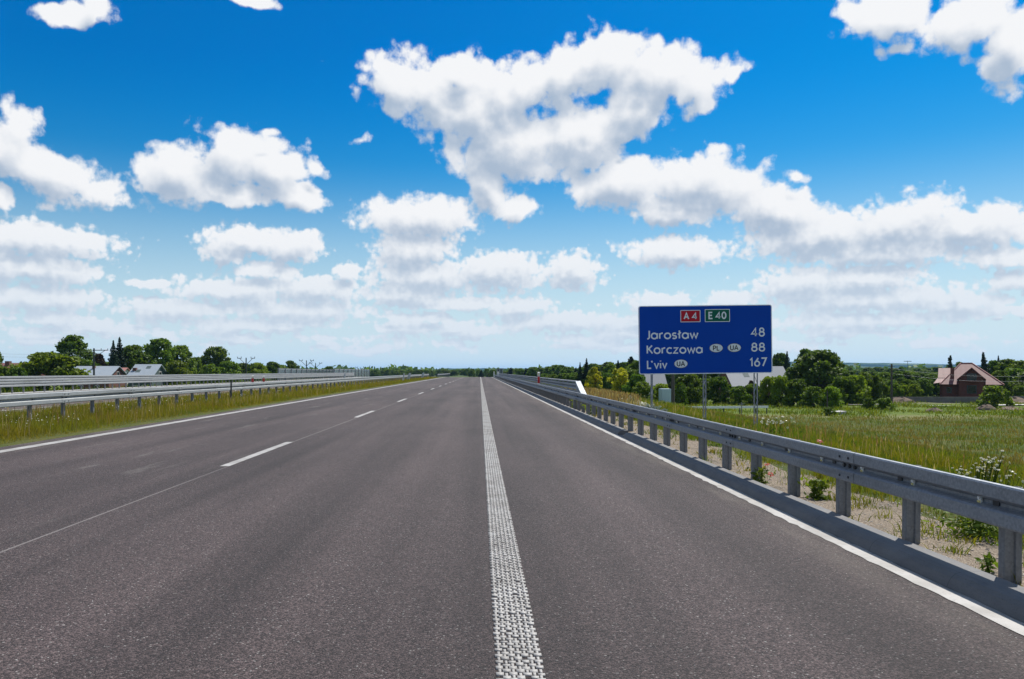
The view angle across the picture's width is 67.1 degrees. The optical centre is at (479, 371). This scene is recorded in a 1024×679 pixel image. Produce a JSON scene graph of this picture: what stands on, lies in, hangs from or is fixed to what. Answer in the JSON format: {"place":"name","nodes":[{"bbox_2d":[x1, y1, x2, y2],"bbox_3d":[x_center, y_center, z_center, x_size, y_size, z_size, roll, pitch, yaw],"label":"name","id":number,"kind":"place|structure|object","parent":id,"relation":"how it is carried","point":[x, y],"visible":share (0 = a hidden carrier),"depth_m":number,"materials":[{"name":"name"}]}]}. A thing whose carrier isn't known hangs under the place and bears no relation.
{"place":"outdoors","nodes":[
{"label":"outdoors","id":0,"kind":"place"},
{"bbox_2d":[0,377,406,410],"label":"opposite road","id":1,"kind":"structure","parent":0,"point":[46,405],"depth_m":40.76,"materials":[{"name":"grey asphalt"}]},
{"bbox_2d":[0,376,437,443],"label":"median grass","id":2,"kind":"structure","parent":0,"point":[22,425],"depth_m":24.64,"materials":[{"name":"green plant"}]},
{"bbox_2d":[0,377,1023,678],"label":"road","id":3,"kind":"structure","parent":0,"point":[338,537],"depth_m":5.62,"materials":[{"name":"grey asphalt"}]},
{"bbox_2d":[0,377,442,452],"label":"road marking","id":4,"kind":"object","parent":3,"relation":"on","point":[30,446],"visible":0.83,"depth_m":18.84,"materials":[{"name":"paint"}]},
{"bbox_2d":[221,442,291,465],"bbox_3d":[-3.761,1.396,13.310,0.149,0.001,3.900,0,0,0],"label":"lane marking","id":5,"kind":"object","parent":3,"relation":"on","point":[253,455],"visible":1,"depth_m":12.95,"materials":[{"name":"paint"}]},
{"bbox_2d":[480,378,545,678],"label":"ribbed stripe","id":6,"kind":"object","parent":3,"relation":"on","point":[493,474],"visible":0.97,"depth_m":5.10,"materials":[{"name":"paint"}]},
{"bbox_2d":[493,377,535,395],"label":"kerb","id":7,"kind":"structure","parent":3,"relation":"on","point":[525,390],"depth_m":60.16,"materials":[{"name":"concrete"}]},
{"bbox_2d":[533,394,627,434],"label":"kerb","id":8,"kind":"structure","parent":3,"relation":"on","point":[613,428],"depth_m":21.85,"materials":[{"name":"concrete"}]},
{"bbox_2d":[497,379,1023,635],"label":"road marking","id":9,"kind":"object","parent":3,"relation":"on","point":[1004,620],"visible":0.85,"depth_m":5.91,"materials":[{"name":"paint"}]},
{"bbox_2d":[623,432,1023,622],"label":"kerb","id":10,"kind":"structure","parent":3,"relation":"on","point":[1006,597],"depth_m":5.99,"materials":[{"name":"concrete"}]},
{"bbox_2d":[0,373,1023,548],"bbox_3d":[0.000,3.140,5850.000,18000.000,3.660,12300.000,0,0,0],"label":"ground","id":11,"kind":"structure","parent":0,"point":[901,414],"depth_m":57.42,"materials":[{"name":"green plant"}]},
{"bbox_2d":[0,365,9,390],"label":"bush","id":12,"kind":"object","parent":11,"relation":"on","point":[3,370],"visible":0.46,"depth_m":119.68,"materials":[{"name":"green plant"}]},
{"bbox_2d":[1,366,32,392],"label":"bush","id":13,"kind":"object","parent":11,"relation":"on","point":[17,371],"visible":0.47,"depth_m":117.36,"materials":[{"name":"green plant"}]},
{"bbox_2d":[8,351,90,391],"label":"broadleaf tree","id":14,"kind":"object","parent":11,"relation":"on","point":[51,363],"visible":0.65,"depth_m":123.33,"materials":[{"name":"green plant"}]},
{"bbox_2d":[54,334,98,366],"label":"broadleaf tree","id":15,"kind":"object","parent":11,"relation":"on","point":[69,345],"visible":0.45,"depth_m":163.52,"materials":[{"name":"green plant"}]},
{"bbox_2d":[70,366,126,390],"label":"house","id":16,"kind":"structure","parent":11,"relation":"on","point":[109,370],"depth_m":158.57,"materials":[{"name":"metal"}]},
{"bbox_2d":[93,348,107,386],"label":"utility pole","id":17,"kind":"object","parent":11,"relation":"on","point":[94,350],"visible":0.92,"depth_m":139.92,"materials":[{"name":"metal"}]},
{"bbox_2d":[95,353,106,365],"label":"broadleaf tree","id":18,"kind":"object","parent":11,"relation":"on","point":[99,359],"visible":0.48,"depth_m":169.71,"materials":[{"name":"purple plant"}]},
{"bbox_2d":[107,340,118,365],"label":"spruce tree","id":19,"kind":"object","parent":11,"relation":"on","point":[113,358],"visible":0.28,"depth_m":171.62,"materials":[{"name":"green plant"}]},
{"bbox_2d":[115,337,127,386],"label":"spruce tree","id":20,"kind":"object","parent":11,"relation":"on","point":[121,362],"visible":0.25,"depth_m":175.72,"materials":[{"name":"green plant"}]},
{"bbox_2d":[123,344,151,369],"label":"broadleaf tree","id":21,"kind":"object","parent":11,"relation":"on","point":[133,354],"visible":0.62,"depth_m":182.98,"materials":[{"name":"green plant"}]},
{"bbox_2d":[127,364,167,387],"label":"house","id":22,"kind":"structure","parent":11,"relation":"on","point":[147,369],"depth_m":158.16,"materials":[{"name":"metal"}]},
{"bbox_2d":[143,338,187,369],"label":"broadleaf tree","id":23,"kind":"object","parent":11,"relation":"on","point":[153,348],"visible":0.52,"depth_m":187.90,"materials":[{"name":"green plant"}]},
{"bbox_2d":[1,377,349,393],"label":"concrete gutter","id":24,"kind":"object","parent":11,"relation":"on","point":[134,387],"visible":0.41,"depth_m":59.06,"materials":[{"name":"grey concrete"}]},
{"bbox_2d":[0,373,353,393],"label":"crash barrier","id":25,"kind":"object","parent":24,"relation":"on","point":[33,381],"visible":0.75,"depth_m":62.39,"materials":[{"name":"metal"}]},
{"bbox_2d":[165,360,196,384],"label":"broadleaf tree","id":26,"kind":"object","parent":11,"relation":"on","point":[178,367],"visible":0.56,"depth_m":163.84,"materials":[{"name":"green plant"}]},
{"bbox_2d":[171,345,196,377],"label":"broadleaf tree","id":27,"kind":"object","parent":11,"relation":"on","point":[184,353],"visible":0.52,"depth_m":193.38,"materials":[{"name":"green plant"}]},
{"bbox_2d":[192,356,206,383],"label":"bush","id":28,"kind":"object","parent":11,"relation":"on","point":[199,366],"visible":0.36,"depth_m":198.97,"materials":[{"name":"green plant"}]},
{"bbox_2d":[197,363,224,383],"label":"broadleaf tree","id":29,"kind":"object","parent":11,"relation":"on","point":[211,369],"visible":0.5,"depth_m":189.03,"materials":[{"name":"green plant"}]},
{"bbox_2d":[0,374,428,418],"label":"crash barrier","id":30,"kind":"object","parent":11,"relation":"on","point":[31,399],"visible":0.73,"depth_m":26.08,"materials":[{"name":"metal"}]},
{"bbox_2d":[200,346,233,381],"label":"broadleaf tree","id":31,"kind":"object","parent":11,"relation":"on","point":[216,356],"visible":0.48,"depth_m":203.49,"materials":[{"name":"green plant"}]},
{"bbox_2d":[212,361,243,382],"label":"broadleaf tree","id":32,"kind":"object","parent":11,"relation":"on","point":[231,367],"visible":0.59,"depth_m":198.92,"materials":[{"name":"green plant"}]},
{"bbox_2d":[247,362,269,381],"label":"broadleaf tree","id":33,"kind":"object","parent":11,"relation":"on","point":[258,368],"visible":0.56,"depth_m":213.86,"materials":[{"name":"green plant"}]},
{"bbox_2d":[266,361,280,373],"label":"broadleaf tree","id":34,"kind":"object","parent":11,"relation":"on","point":[269,365],"visible":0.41,"depth_m":223.87,"materials":[{"name":"green plant"}]},
{"bbox_2d":[285,360,299,368],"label":"broadleaf tree","id":35,"kind":"object","parent":11,"relation":"on","point":[291,364],"visible":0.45,"depth_m":234.03,"materials":[{"name":"green plant"}]},
{"bbox_2d":[278,368,332,380],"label":"noise barrier","id":36,"kind":"object","parent":11,"relation":"on","point":[285,370],"visible":0.55,"depth_m":130.45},
{"bbox_2d":[334,369,369,377],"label":"noise barrier","id":37,"kind":"object","parent":11,"relation":"on","point":[361,372],"visible":0.72,"depth_m":185.90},
{"bbox_2d":[526,367,537,377],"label":"broadleaf tree","id":38,"kind":"object","parent":11,"relation":"on","point":[532,371],"visible":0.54,"depth_m":335.58,"materials":[{"name":"green plant"}]},
{"bbox_2d":[584,367,602,389],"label":"flowering bush","id":39,"kind":"object","parent":11,"relation":"on","point":[594,378],"visible":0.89,"depth_m":111.73,"materials":[{"name":"yellow plant"}]},
{"bbox_2d":[602,363,615,372],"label":"broadleaf tree","id":40,"kind":"object","parent":11,"relation":"on","point":[609,368],"visible":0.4,"depth_m":191.15,"materials":[{"name":"green plant"}]},
{"bbox_2d":[606,367,628,393],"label":"flowering bush","id":41,"kind":"object","parent":11,"relation":"on","point":[617,383],"visible":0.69,"depth_m":107.35,"materials":[{"name":"yellow plant"}]},
{"bbox_2d":[299,363,949,372],"bbox_3d":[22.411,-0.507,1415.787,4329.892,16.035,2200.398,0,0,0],"label":"woods","id":42,"kind":"object","parent":11,"relation":"on","point":[408,368],"visible":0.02,"depth_m":709.16,"materials":[{"name":"green plant"}]},
{"bbox_2d":[626,360,638,369],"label":"broadleaf tree","id":43,"kind":"object","parent":11,"relation":"on","point":[634,365],"visible":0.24,"depth_m":134.37,"materials":[{"name":"green plant"}]},
{"bbox_2d":[621,374,645,394],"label":"bush","id":44,"kind":"object","parent":11,"relation":"on","point":[633,380],"visible":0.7,"depth_m":104.42,"materials":[{"name":"green plant"}]},
{"bbox_2d":[632,381,656,399],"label":"bush","id":45,"kind":"object","parent":11,"relation":"on","point":[645,387],"visible":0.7,"depth_m":97.43,"materials":[{"name":"green plant"}]},
{"bbox_2d":[642,374,666,396],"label":"house","id":46,"kind":"structure","parent":11,"relation":"on","point":[659,378],"depth_m":118.68,"materials":[{"name":"paint"}]},
{"bbox_2d":[649,383,668,400],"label":"bush","id":47,"kind":"object","parent":11,"relation":"on","point":[658,386],"visible":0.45,"depth_m":111.36,"materials":[{"name":"green plant"}]},
{"bbox_2d":[659,389,670,402],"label":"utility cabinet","id":48,"kind":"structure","parent":11,"relation":"on","point":[664,394],"depth_m":100.00,"materials":[{"name":"metal"}]},
{"bbox_2d":[671,374,674,403],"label":"utility pole","id":49,"kind":"object","parent":11,"relation":"on","point":[672,390],"visible":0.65,"depth_m":91.85,"materials":[{"name":"grey wood"}]},
{"bbox_2d":[675,382,687,404],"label":"bush","id":50,"kind":"object","parent":11,"relation":"on","point":[680,392],"visible":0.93,"depth_m":101.49,"materials":[{"name":"green plant"}]},
{"bbox_2d":[675,374,706,404],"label":"bush","id":51,"kind":"object","parent":11,"relation":"on","point":[693,385],"visible":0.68,"depth_m":105.02,"materials":[{"name":"green plant"}]},
{"bbox_2d":[692,377,717,403],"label":"bush","id":52,"kind":"object","parent":11,"relation":"on","point":[708,383],"visible":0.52,"depth_m":107.28,"materials":[{"name":"green plant"}]},
{"bbox_2d":[638,305,771,425],"bbox_3d":[7.309,-0.082,25.175,4.343,4.164,0.372,0,0,0],"label":"direction sign","id":53,"kind":"object","parent":11,"relation":"on","point":[704,339],"visible":0.98,"depth_m":25.00,"materials":[{"name":"blue metal"}]},
{"bbox_2d":[707,376,734,403],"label":"bush","id":54,"kind":"object","parent":11,"relation":"on","point":[724,392],"visible":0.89,"depth_m":106.39,"materials":[{"name":"green plant"}]},
{"bbox_2d":[685,406,767,413],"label":"guard bar","id":55,"kind":"object","parent":11,"relation":"on","point":[723,407],"visible":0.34,"depth_m":84.00,"materials":[{"name":"white paint"}]},
{"bbox_2d":[726,385,752,404],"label":"bush","id":56,"kind":"object","parent":11,"relation":"on","point":[738,391],"visible":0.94,"depth_m":103.31,"materials":[{"name":"green plant"}]},
{"bbox_2d":[718,373,770,399],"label":"house","id":57,"kind":"structure","parent":11,"relation":"on","point":[737,379],"depth_m":126.76,"materials":[{"name":"paint"}]},
{"bbox_2d":[743,383,763,404],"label":"bush","id":58,"kind":"object","parent":11,"relation":"on","point":[749,389],"visible":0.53,"depth_m":105.53,"materials":[{"name":"green plant"}]},
{"bbox_2d":[758,376,781,405],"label":"bush","id":59,"kind":"object","parent":11,"relation":"on","point":[764,389],"visible":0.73,"depth_m":103.43,"materials":[{"name":"green plant"}]},
{"bbox_2d":[526,380,1023,549],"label":"verge grass","id":60,"kind":"structure","parent":11,"relation":"on","point":[944,464],"depth_m":15.31,"materials":[{"name":"green plant"}]},
{"bbox_2d":[770,366,785,396],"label":"house","id":61,"kind":"structure","parent":11,"relation":"on","point":[778,370],"depth_m":141.78,"materials":[{"name":"paint"}]},
{"bbox_2d":[772,353,785,365],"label":"broadleaf tree","id":62,"kind":"object","parent":11,"relation":"on","point":[778,359],"visible":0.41,"depth_m":164.18,"materials":[{"name":"green plant"}]},
{"bbox_2d":[760,416,801,434],"bbox_3d":[7.364,1.399,18.944,1.053,0.603,0.515,0,0,19],"label":"daisy clump","id":63,"kind":"object","parent":11,"relation":"on","point":[774,430],"visible":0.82,"depth_m":18.98,"materials":[{"name":"green plant"}]},
{"bbox_2d":[769,375,795,406],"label":"bush","id":64,"kind":"object","parent":11,"relation":"on","point":[778,381],"visible":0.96,"depth_m":101.21,"materials":[{"name":"green plant"}]},
{"bbox_2d":[568,406,1023,586],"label":"gravel verge","id":65,"kind":"structure","parent":11,"relation":"on","point":[968,560],"depth_m":7.43,"materials":[{"name":"beige gravel"}]},
{"bbox_2d":[499,373,585,403],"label":"bridge parapet","id":66,"kind":"structure","parent":65,"relation":"on","point":[578,386],"depth_m":39.68,"materials":[{"name":"grey concrete"}]},
{"bbox_2d":[494,375,1023,582],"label":"crash barrier","id":67,"kind":"object","parent":65,"relation":"on","point":[915,487],"visible":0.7,"depth_m":6.81,"materials":[{"name":"metal"}]},
{"bbox_2d":[747,466,770,483],"bbox_3d":[3.378,1.269,9.273,0.321,0.246,0.314,0,0,0],"label":"leafy weed","id":68,"kind":"object","parent":65,"relation":"on","point":[760,479],"visible":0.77,"depth_m":9.27,"materials":[{"name":"green plant"}]},
{"bbox_2d":[585,404,1023,585],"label":"gravel weeds","id":69,"kind":"object","parent":65,"relation":"on","point":[953,549],"visible":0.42,"depth_m":7.65,"materials":[{"name":"beige gravel"}]},
{"bbox_2d":[797,477,832,501],"bbox_3d":[3.591,1.254,8.211,0.369,0.281,0.344,0,0,-21],"label":"leafy weed","id":70,"kind":"object","parent":65,"relation":"on","point":[818,491],"visible":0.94,"depth_m":8.17,"materials":[{"name":"green plant"}]},
{"bbox_2d":[921,508,998,545],"bbox_3d":[4.069,1.194,6.397,0.748,0.383,0.748,0,0,33],"label":"leafy weed","id":71,"kind":"object","parent":65,"relation":"on","point":[965,522],"visible":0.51,"depth_m":6.35,"materials":[{"name":"green plant"}]},
{"bbox_2d":[974,552,997,572],"bbox_3d":[3.432,1.308,5.202,0.145,0.176,0.174,0,0,0],"label":"leafy weed","id":72,"kind":"object","parent":65,"relation":"on","point":[988,559],"visible":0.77,"depth_m":5.20,"materials":[{"name":"green plant"}]},
{"bbox_2d":[779,378,812,406],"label":"bush","id":73,"kind":"object","parent":11,"relation":"on","point":[798,386],"visible":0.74,"depth_m":100.17,"materials":[{"name":"green plant"}]},
{"bbox_2d":[797,386,826,406],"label":"bush","id":74,"kind":"object","parent":11,"relation":"on","point":[807,400],"visible":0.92,"depth_m":96.53,"materials":[{"name":"green plant"}]},
{"bbox_2d":[784,349,846,393],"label":"broadleaf tree","id":75,"kind":"object","parent":11,"relation":"on","point":[820,367],"visible":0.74,"depth_m":116.33,"materials":[{"name":"green plant"}]},
{"bbox_2d":[638,398,1023,466],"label":"crop","id":76,"kind":"object","parent":11,"relation":"on","point":[835,430],"visible":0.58,"depth_m":57.82,"materials":[{"name":"green plant"}]},
{"bbox_2d":[817,386,844,407],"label":"bush","id":77,"kind":"object","parent":11,"relation":"on","point":[834,398],"visible":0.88,"depth_m":95.52,"materials":[{"name":"green plant"}]},
{"bbox_2d":[828,375,856,404],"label":"bush","id":78,"kind":"object","parent":11,"relation":"on","point":[846,382],"visible":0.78,"depth_m":104.20,"materials":[{"name":"green plant"}]},
{"bbox_2d":[843,374,871,403],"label":"bush","id":79,"kind":"object","parent":11,"relation":"on","point":[861,383],"visible":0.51,"depth_m":104.98,"materials":[{"name":"green plant"}]},
{"bbox_2d":[861,397,875,409],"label":"bush","id":80,"kind":"object","parent":11,"relation":"on","point":[871,402],"visible":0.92,"depth_m":91.67,"materials":[{"name":"green plant"}]},
{"bbox_2d":[859,375,889,401],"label":"bush","id":81,"kind":"object","parent":11,"relation":"on","point":[876,383],"visible":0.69,"depth_m":106.00,"materials":[{"name":"green plant"}]},
{"bbox_2d":[875,398,897,409],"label":"bush","id":82,"kind":"object","parent":11,"relation":"on","point":[883,402],"visible":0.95,"depth_m":93.57,"materials":[{"name":"green plant"}]},
{"bbox_2d":[888,364,894,402],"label":"utility pole","id":83,"kind":"object","parent":11,"relation":"on","point":[891,388],"visible":0.79,"depth_m":94.91,"materials":[{"name":"brown wood"}]},
{"bbox_2d":[888,383,904,397],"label":"bush","id":84,"kind":"object","parent":11,"relation":"on","point":[898,390],"visible":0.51,"depth_m":121.34,"materials":[{"name":"green plant"}]},
{"bbox_2d":[898,385,912,396],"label":"bush","id":85,"kind":"object","parent":11,"relation":"on","point":[906,391],"visible":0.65,"depth_m":121.47,"materials":[{"name":"green plant"}]},
{"bbox_2d":[904,384,923,396],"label":"bush","id":86,"kind":"object","parent":11,"relation":"on","point":[917,392],"visible":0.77,"depth_m":121.43,"materials":[{"name":"green plant"}]},
{"bbox_2d":[916,377,933,396],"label":"broadleaf tree","id":87,"kind":"object","parent":11,"relation":"on","point":[925,385],"visible":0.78,"depth_m":138.60,"materials":[{"name":"green plant"}]},
{"bbox_2d":[928,378,939,395],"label":"broadleaf tree","id":88,"kind":"object","parent":11,"relation":"on","point":[936,390],"visible":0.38,"depth_m":140.74,"materials":[{"name":"green plant"}]},
{"bbox_2d":[893,397,980,402],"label":"concrete wall","id":89,"kind":"structure","parent":11,"relation":"on","point":[944,399],"depth_m":114.00,"materials":[{"name":"grey concrete"}]},
{"bbox_2d":[934,363,1004,400],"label":"house","id":90,"kind":"structure","parent":11,"relation":"on","point":[976,378],"depth_m":120.88,"materials":[{"name":"brick"}]},
{"bbox_2d":[967,385,976,393],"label":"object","id":91,"kind":"structure","parent":90,"relation":"in","point":[970,388],"depth_m":118.96,"materials":[{"name":"glass"}]},
{"bbox_2d":[952,450,1010,519],"bbox_3d":[4.630,1.058,7.202,0.546,0.652,0.513,0,0,0],"label":"daisy clump","id":92,"kind":"object","parent":11,"relation":"on","point":[978,472],"visible":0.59,"depth_m":7.21,"materials":[{"name":"green plant"}]},
{"bbox_2d":[980,352,990,371],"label":"pine tree","id":93,"kind":"object","parent":11,"relation":"on","point":[984,365],"visible":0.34,"depth_m":145.83,"materials":[{"name":"green plant"}]},
{"bbox_2d":[975,404,996,409],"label":"soil mound","id":94,"kind":"object","parent":11,"relation":"on","point":[986,407],"visible":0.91,"depth_m":89.57,"materials":[{"name":"brown soil"}]},
{"bbox_2d":[987,360,998,374],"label":"broadleaf tree","id":95,"kind":"object","parent":11,"relation":"on","point":[992,363],"visible":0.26,"depth_m":147.31,"materials":[{"name":"green plant"}]},
{"bbox_2d":[975,385,1015,407],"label":"bush","id":96,"kind":"object","parent":11,"relation":"on","point":[996,397],"visible":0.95,"depth_m":92.24,"materials":[{"name":"green plant"}]},
{"bbox_2d":[991,370,1013,392],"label":"broadleaf tree","id":97,"kind":"object","parent":11,"relation":"on","point":[999,375],"visible":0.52,"depth_m":132.44,"materials":[{"name":"green plant"}]},
{"bbox_2d":[983,466,1023,486],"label":"daisy clump","id":98,"kind":"object","parent":11,"relation":"on","point":[1006,476],"visible":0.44,"depth_m":7.34,"materials":[{"name":"green plant"}]},
{"bbox_2d":[994,358,1014,378],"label":"broadleaf tree","id":99,"kind":"object","parent":11,"relation":"on","point":[1002,365],"visible":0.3,"depth_m":144.42,"materials":[{"name":"green plant"}]},
{"bbox_2d":[1004,368,1023,395],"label":"broadleaf tree","id":100,"kind":"object","parent":11,"relation":"on","point":[1012,372],"visible":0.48,"depth_m":134.87,"materials":[{"name":"green plant"}]},
{"bbox_2d":[1007,360,1023,382],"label":"broadleaf tree","id":101,"kind":"object","parent":11,"relation":"on","point":[1016,364],"visible":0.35,"depth_m":141.53,"materials":[{"name":"green plant"}]},
{"bbox_2d":[1009,372,1023,394],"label":"broadleaf tree","id":102,"kind":"object","parent":11,"relation":"on","point":[1017,381],"visible":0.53,"depth_m":130.71,"materials":[{"name":"green plant"}]},
{"bbox_2d":[1012,385,1023,395],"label":"bush","id":103,"kind":"object","parent":11,"relation":"on","point":[1018,389],"visible":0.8,"depth_m":121.66,"materials":[{"name":"green plant"}]},
{"bbox_2d":[0,0,1023,369],"label":"sky","id":104,"kind":"structure","parent":0,"point":[474,184],"materials":[{"name":"blue"}]},
{"bbox_2d":[560,386,641,417],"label":"tall dry grass","id":105,"kind":"structure","parent":0,"point":[612,395],"depth_m":27.98,"materials":[{"name":"plant"}]},
{"bbox_2d":[772,362,980,367],"bbox_3d":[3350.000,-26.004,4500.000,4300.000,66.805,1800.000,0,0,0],"label":"hills","id":106,"kind":"structure","parent":0,"point":[873,365],"depth_m":4095.59,"materials":[{"name":"green plant"}]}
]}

